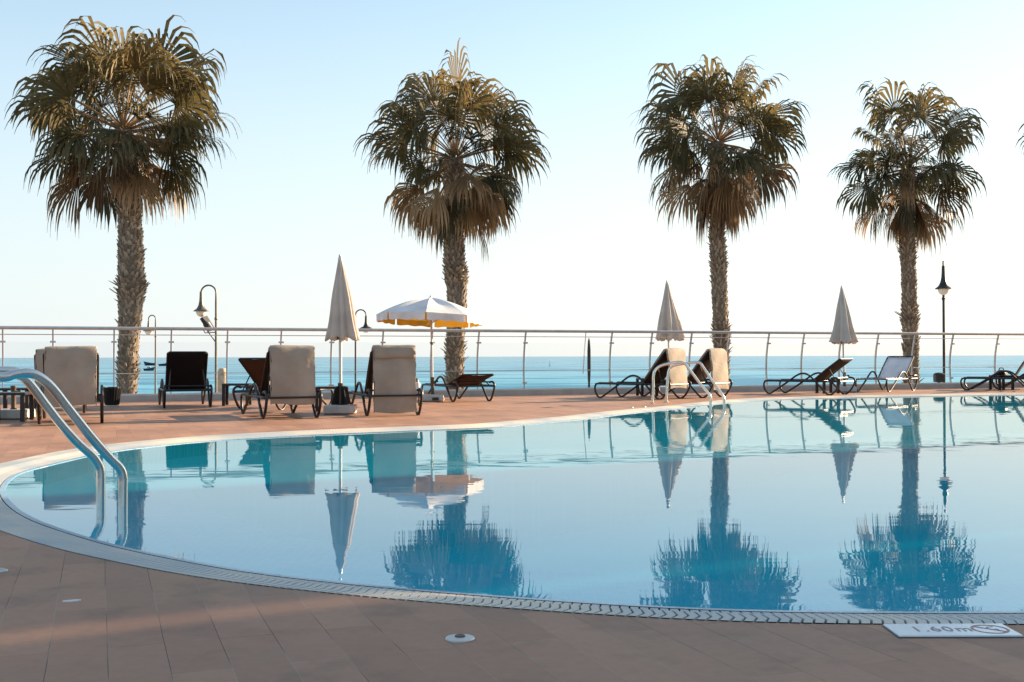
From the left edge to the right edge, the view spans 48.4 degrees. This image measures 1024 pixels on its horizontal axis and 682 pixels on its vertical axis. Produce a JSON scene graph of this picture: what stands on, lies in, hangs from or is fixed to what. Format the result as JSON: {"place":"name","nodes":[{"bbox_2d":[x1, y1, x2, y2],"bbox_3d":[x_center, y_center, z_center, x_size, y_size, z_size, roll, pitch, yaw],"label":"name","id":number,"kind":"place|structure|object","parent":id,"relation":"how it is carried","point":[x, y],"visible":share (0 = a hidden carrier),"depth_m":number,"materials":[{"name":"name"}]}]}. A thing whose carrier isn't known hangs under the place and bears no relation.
{"place":"outdoors","nodes":[
{"label":"outdoors","id":0,"kind":"place"},
{"bbox_2d":[63,599,80,601],"bbox_3d":[-1.534,0.906,3.968,0.061,0.004,0.020,0,-1,-23],"label":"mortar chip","id":1,"kind":"object","parent":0,"point":[75,600],"visible":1,"depth_m":3.96,"materials":[{"name":"white concrete"}]},
{"bbox_2d":[217,368,225,392],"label":"stone pillar","id":2,"kind":"structure","parent":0,"point":[221,378],"depth_m":35.86,"materials":[{"name":"beige stone"}]},
{"bbox_2d":[416,378,419,405],"bbox_3d":[-1.666,0.880,19.740,0.130,0.485,0.240,0,-1,0],"label":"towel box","id":3,"kind":"object","parent":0,"point":[417,383],"visible":0.48,"depth_m":19.70,"materials":[{"name":"white paint"}]},
{"bbox_2d":[0,387,1023,681],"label":"pool deck","id":4,"kind":"structure","parent":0,"point":[122,623],"depth_m":3.51,"materials":[{"name":"brown tile"}]},
{"bbox_2d":[0,392,33,421],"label":"side table","id":5,"kind":"object","parent":4,"relation":"on","point":[22,406],"visible":0.85,"depth_m":15.15,"materials":[{"name":"brown paint"}]},
{"bbox_2d":[0,385,35,418],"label":"weighted stand","id":6,"kind":"object","parent":4,"relation":"on","point":[13,412],"visible":0.77,"depth_m":15.69,"materials":[{"name":"white concrete"}]},
{"bbox_2d":[0,387,36,411],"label":"side table","id":7,"kind":"object","parent":4,"relation":"on","point":[5,397],"visible":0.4,"depth_m":17.74,"materials":[{"name":"brown paint"}]},
{"bbox_2d":[29,355,86,412],"bbox_3d":[-7.162,0.662,18.009,0.791,0.933,1.849,0,-1,-20],"label":"sun lounger","id":8,"kind":"object","parent":4,"relation":"on","point":[84,408],"visible":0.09,"depth_m":17.37,"materials":[{"name":"brown paint"}]},
{"bbox_2d":[0,366,127,529],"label":"pool ladder","id":9,"kind":"object","parent":4,"relation":"attached to","point":[25,376],"visible":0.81,"depth_m":6.72,"materials":[{"name":"silver metal"}]},
{"bbox_2d":[37,353,103,423],"bbox_3d":[-5.912,0.617,15.297,0.791,0.942,1.849,0,-1,-20],"label":"sun lounger","id":10,"kind":"object","parent":4,"relation":"on","point":[41,411],"visible":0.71,"depth_m":14.68,"materials":[{"name":"black metal"},{"name":"dark brown painted metal"}]},
{"bbox_2d":[35,348,44,387],"bbox_3d":[-6.963,0.489,17.466,0.634,0.754,0.668,0,-1,-20],"label":"lounger cushion","id":11,"kind":"object","parent":10,"relation":"on","point":[39,353],"visible":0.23,"depth_m":17.11,"materials":[{"name":"beige fabric"}]},
{"bbox_2d":[44,346,96,406],"bbox_3d":[-5.708,0.450,14.738,0.634,0.774,0.706,0,-1,-20],"label":"lounger cushion","id":12,"kind":"object","parent":10,"relation":"on","point":[70,372],"visible":0.88,"depth_m":14.47,"materials":[{"name":"beige fabric"}]},
{"bbox_2d":[103,387,121,405],"bbox_3d":[-7.044,0.975,20.042,0.328,0.331,0.328,0,-1,0],"label":"waste basket","id":13,"kind":"object","parent":4,"relation":"on","point":[112,395],"visible":0.96,"depth_m":19.93,"materials":[{"name":"black plastic"}]},
{"bbox_2d":[158,351,212,407],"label":"sun lounger","id":14,"kind":"object","parent":4,"relation":"on","point":[186,370],"visible":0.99,"depth_m":19.29,"materials":[{"name":"black fabric"}]},
{"bbox_2d":[222,383,251,405],"bbox_3d":[-4.863,0.943,20.124,0.460,0.384,0.460,0,-1,-6],"label":"side table","id":15,"kind":"object","parent":4,"relation":"on","point":[225,393],"visible":0.83,"depth_m":19.92,"materials":[{"name":"brown paint"}]},
{"bbox_2d":[240,351,321,418],"bbox_3d":[-3.351,0.618,16.411,0.791,0.959,1.849,0,-1,-24],"label":"sun lounger","id":16,"kind":"object","parent":4,"relation":"on","point":[264,393],"visible":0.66,"depth_m":15.84,"materials":[{"name":"brown paint"}]},
{"bbox_2d":[268,345,315,404],"bbox_3d":[-3.123,0.470,15.899,0.636,0.831,0.641,0,-1,-24],"label":"lounger cushion","id":17,"kind":"object","parent":16,"relation":"on","point":[292,370],"visible":1,"depth_m":15.63,"materials":[{"name":"beige fabric"}]},
{"bbox_2d":[232,358,332,409],"bbox_3d":[-3.792,0.705,18.992,0.791,0.856,1.849,0,-1,22],"label":"sun lounger","id":18,"kind":"object","parent":4,"relation":"on","point":[254,369],"visible":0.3,"depth_m":18.39,"materials":[{"name":"brown paint"}]},
{"bbox_2d":[315,386,348,411],"bbox_3d":[-2.844,0.909,17.980,0.500,0.384,0.500,0,-1,-6],"label":"side table","id":19,"kind":"object","parent":4,"relation":"on","point":[320,388],"visible":0.38,"depth_m":17.72,"materials":[{"name":"brown paint"}]},
{"bbox_2d":[323,254,359,414],"bbox_3d":[-2.545,-0.106,17.069,0.536,2.390,0.528,0,-1,0],"label":"parasol","id":20,"kind":"object","parent":4,"relation":"on","point":[342,324],"visible":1,"depth_m":16.93,"materials":[{"name":"white fabric"}]},
{"bbox_2d":[348,350,422,415],"bbox_3d":[-1.934,0.620,17.108,0.791,0.967,1.849,0,-1,-18],"label":"sun lounger","id":21,"kind":"object","parent":4,"relation":"on","point":[368,392],"visible":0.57,"depth_m":16.48,"materials":[{"name":"brown paint"}]},
{"bbox_2d":[371,345,416,413],"bbox_3d":[-1.762,0.549,16.580,0.634,0.988,0.631,0,-1,-18],"label":"lounger cushion","id":22,"kind":"object","parent":21,"relation":"on","point":[394,369],"visible":1,"depth_m":16.30,"materials":[{"name":"beige fabric"}]},
{"bbox_2d":[376,295,483,401],"bbox_3d":[-1.569,0.134,21.705,1.923,2.030,1.922,0,-1,22],"label":"parasol","id":23,"kind":"object","parent":4,"relation":"on","point":[428,312],"visible":0.97,"depth_m":21.34,"materials":[{"name":"white fabric"}]},
{"bbox_2d":[421,374,494,401],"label":"sun lounger","id":24,"kind":"object","parent":4,"relation":"on","point":[469,380],"visible":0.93,"depth_m":21.52,"materials":[{"name":"brown paint"}]},
{"bbox_2d":[445,634,474,642],"bbox_3d":[-0.156,0.891,3.423,0.090,0.013,0.090,0,-1,0],"label":"anchor cap","id":25,"kind":"object","parent":4,"relation":"on","point":[459,638],"visible":1,"depth_m":3.40,"materials":[{"name":"metal"}]},
{"bbox_2d":[0,383,1023,403],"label":"kerb","id":26,"kind":"structure","parent":4,"relation":"on","point":[145,398],"depth_m":25.30,"materials":[{"name":"paint"}]},
{"bbox_2d":[0,326,1023,397],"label":"glass balustrade","id":27,"kind":"object","parent":26,"relation":"on","point":[53,328],"visible":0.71,"depth_m":24.92,"materials":[{"name":"glass"}]},
{"bbox_2d":[227,509,1023,580],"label":"pool basin","id":28,"kind":"object","parent":4,"relation":"in","point":[748,546],"visible":0.13,"depth_m":12.09,"materials":[{"name":"tile"}]},
{"bbox_2d":[53,516,1023,610],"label":"pool ledge","id":29,"kind":"object","parent":28,"relation":"on","point":[235,543],"visible":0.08,"depth_m":5.17,"materials":[{"name":"tile"}]},
{"bbox_2d":[5,395,978,489],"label":"pool wall tiles","id":30,"kind":"object","parent":29,"relation":"on","point":[424,430],"visible":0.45,"depth_m":13.36,"materials":[{"name":"tile"}]},
{"bbox_2d":[0,393,1023,624],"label":"overflow grating","id":31,"kind":"object","parent":30,"relation":"on","point":[14,523],"visible":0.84,"depth_m":4.42,"materials":[{"name":"plastic"}]},
{"bbox_2d":[0,395,1023,612],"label":"pool rim tiles","id":32,"kind":"object","parent":30,"relation":"attached to","point":[8,502],"visible":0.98,"depth_m":4.52,"materials":[{"name":"tile"}]},
{"bbox_2d":[594,352,691,399],"bbox_3d":[2.623,0.696,22.955,1.849,0.950,0.791,-1,-1,41],"label":"sun lounger","id":33,"kind":"object","parent":4,"relation":"on","point":[660,374],"visible":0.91,"depth_m":22.66,"materials":[{"name":"brown paint"}]},
{"bbox_2d":[644,348,687,388],"bbox_3d":[3.052,0.541,22.584,0.650,0.803,0.633,-1,-1,41],"label":"lounger cushion","id":34,"kind":"object","parent":33,"relation":"on","point":[677,374],"visible":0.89,"depth_m":22.37,"materials":[{"name":"beige fabric"}]},
{"bbox_2d":[636,378,657,395],"bbox_3d":[2.899,0.985,24.444,0.380,0.379,0.380,0,-1,-12],"label":"side table","id":35,"kind":"object","parent":4,"relation":"on","point":[642,389],"visible":0.44,"depth_m":24.31,"materials":[{"name":"brown paint"}]},
{"bbox_2d":[655,280,685,386],"bbox_3d":[3.770,-0.117,26.992,0.697,2.650,0.717,0,-1,0],"label":"parasol","id":36,"kind":"object","parent":4,"relation":"on","point":[669,320],"visible":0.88,"depth_m":26.85,"materials":[{"name":"white fabric"}]},
{"bbox_2d":[637,352,732,397],"bbox_3d":[3.602,0.705,23.777,1.849,0.950,0.791,-1,-1,41],"label":"sun lounger","id":37,"kind":"object","parent":4,"relation":"on","point":[699,373],"visible":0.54,"depth_m":23.37,"materials":[{"name":"brown paint"}]},
{"bbox_2d":[687,348,728,389],"bbox_3d":[4.030,0.574,23.407,0.650,0.852,0.634,-1,-1,41],"label":"lounger cushion","id":38,"kind":"object","parent":37,"relation":"on","point":[719,365],"visible":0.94,"depth_m":23.18,"materials":[{"name":"beige fabric"}]},
{"bbox_2d":[649,361,724,406],"bbox_3d":[3.115,1.184,20.249,1.186,1.668,0.840,-1,-1,29],"label":"pool ladder","id":39,"kind":"object","parent":4,"relation":"attached to","point":[677,363],"visible":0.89,"depth_m":20.16,"materials":[{"name":"silver metal"}]},
{"bbox_2d":[763,358,855,394],"bbox_3d":[6.572,0.786,25.194,1.849,0.814,0.791,-1,-1,41],"label":"sun lounger","id":40,"kind":"object","parent":4,"relation":"on","point":[826,374],"visible":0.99,"depth_m":24.89,"materials":[{"name":"brown paint"}]},
{"bbox_2d":[815,379,839,393],"bbox_3d":[7.148,1.018,25.785,0.400,0.329,0.400,0,-1,-12],"label":"side table","id":41,"kind":"object","parent":4,"relation":"on","point":[823,387],"visible":0.42,"depth_m":25.89,"materials":[{"name":"brown paint"}]},
{"bbox_2d":[829,285,858,391],"bbox_3d":[7.732,-0.056,26.649,0.697,2.500,0.659,0,-1,0],"label":"parasol","id":42,"kind":"object","parent":4,"relation":"on","point":[843,332],"visible":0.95,"depth_m":26.54,"materials":[{"name":"white fabric"}]},
{"bbox_2d":[855,356,917,391],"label":"sun lounger","id":43,"kind":"object","parent":4,"relation":"on","point":[896,368],"visible":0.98,"depth_m":27.52,"materials":[{"name":"fabric"}]},
{"bbox_2d":[882,623,1023,637],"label":"depth sign","id":44,"kind":"object","parent":4,"relation":"on","point":[999,630],"visible":1,"depth_m":3.47,"materials":[{"name":"white tile"}]},
{"bbox_2d":[960,361,1023,389],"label":"sun lounger","id":45,"kind":"object","parent":4,"relation":"on","point":[1019,379],"visible":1,"depth_m":27.43,"materials":[{"name":"brown paint"}]},
{"bbox_2d":[989,375,1013,389],"bbox_3d":[12.080,1.023,28.088,0.420,0.359,0.420,0,-1,-12],"label":"side table","id":46,"kind":"object","parent":4,"relation":"on","point":[999,384],"visible":0.74,"depth_m":27.92,"materials":[{"name":"brown paint"}]},
{"bbox_2d":[997,368,1007,374],"bbox_3d":[12.087,0.749,28.097,0.298,0.188,0.239,0,-1,0],"label":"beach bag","id":47,"kind":"object","parent":46,"relation":"on","point":[1003,373],"visible":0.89,"depth_m":28.00,"materials":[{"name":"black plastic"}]},
{"bbox_2d":[992,373,1023,388],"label":"sun lounger","id":48,"kind":"object","parent":4,"relation":"on","point":[1009,383],"visible":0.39,"depth_m":28.84,"materials":[{"name":"brown paint"}]},
{"bbox_2d":[0,355,1023,395],"bbox_3d":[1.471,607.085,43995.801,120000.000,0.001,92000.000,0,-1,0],"label":"sea","id":49,"kind":"structure","parent":0,"point":[745,370],"depth_m":681.55,"materials":[{"name":"liquid"}]},
{"bbox_2d":[143,367,154,370],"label":"motor boat","id":50,"kind":"object","parent":49,"relation":"on","point":[149,369],"visible":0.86,"depth_m":667.88,"materials":[{"name":"blue"}]},
{"bbox_2d":[144,361,154,365],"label":"motor boat","id":51,"kind":"object","parent":49,"relation":"on","point":[148,364],"visible":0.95,"depth_m":1099.56,"materials":[{"name":"blue"}]},
{"bbox_2d":[0,0,1023,357],"label":"sky","id":52,"kind":"structure","parent":0,"point":[303,80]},
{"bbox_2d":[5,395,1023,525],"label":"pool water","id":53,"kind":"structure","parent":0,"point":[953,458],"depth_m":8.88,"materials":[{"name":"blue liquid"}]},
{"bbox_2d":[587,339,590,387],"bbox_3d":[2.100,1.382,30.984,0.096,2.969,0.091,0,-1,0],"label":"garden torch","id":54,"kind":"object","parent":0,"point":[589,361],"visible":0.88,"depth_m":30.96,"materials":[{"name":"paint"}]},
{"bbox_3d":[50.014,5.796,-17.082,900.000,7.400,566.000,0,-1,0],"label":"promenade","id":55,"kind":"structure","parent":0,"visible":0},
{"bbox_2d":[4,15,241,393],"bbox_3d":[-11.583,-3.387,34.257,6.599,12.663,6.717,0,-1,0],"label":"fan palm","id":56,"kind":"object","parent":55,"relation":"on","point":[128,184],"visible":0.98,"depth_m":33.49,"materials":[{"name":"green plant"}]},
{"bbox_2d":[143,315,156,392],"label":"street lamp","id":57,"kind":"object","parent":55,"relation":"on","point":[148,332],"visible":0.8,"depth_m":54.96,"materials":[{"name":"grey metal"}]},
{"bbox_2d":[194,284,217,392],"bbox_3d":[-9.934,0.569,36.996,0.842,4.818,0.488,0,-1,0],"label":"street lamp","id":58,"kind":"object","parent":55,"relation":"on","point":[200,310],"visible":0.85,"depth_m":36.97,"materials":[{"name":"black metal"}]},
{"bbox_2d":[355,309,370,386],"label":"street lamp","id":59,"kind":"object","parent":55,"relation":"on","point":[365,325],"visible":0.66,"depth_m":49.96,"materials":[{"name":"metal"}]},
{"bbox_2d":[353,38,551,388],"bbox_3d":[-1.891,-3.279,37.015,6.357,12.477,5.907,0,-1,0],"label":"fan palm","id":60,"kind":"object","parent":55,"relation":"on","point":[455,213],"visible":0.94,"depth_m":36.43,"materials":[{"name":"green plant"}]},
{"bbox_2d":[631,54,810,385],"bbox_3d":[7.252,-3.659,39.895,6.418,13.270,6.278,0,-1,0],"label":"fan palm","id":61,"kind":"object","parent":55,"relation":"on","point":[723,199],"visible":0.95,"depth_m":39.36,"materials":[{"name":"green plant"}]},
{"bbox_2d":[827,77,988,382],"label":"fan palm","id":62,"kind":"object","parent":55,"relation":"on","point":[911,224],"visible":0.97,"depth_m":41.77,"materials":[{"name":"green plant"}]},
{"bbox_2d":[933,372,944,382],"bbox_3d":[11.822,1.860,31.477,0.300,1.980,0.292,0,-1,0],"label":"litter bin","id":63,"kind":"object","parent":55,"relation":"on","point":[938,377],"visible":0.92,"depth_m":31.37,"materials":[{"name":"black plastic"}]},
{"bbox_2d":[935,261,951,382],"bbox_3d":[12.755,0.246,33.709,0.519,5.264,0.795,0,-1,0],"label":"street lamp","id":64,"kind":"object","parent":55,"relation":"on","point":[943,287],"visible":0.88,"depth_m":33.95,"materials":[{"name":"metal"}]},
{"bbox_2d":[1015,123,1023,154],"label":"fan palm","id":65,"kind":"object","parent":55,"relation":"on","point":[1020,139],"visible":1,"depth_m":45.55,"materials":[{"name":"green plant"}]}
]}

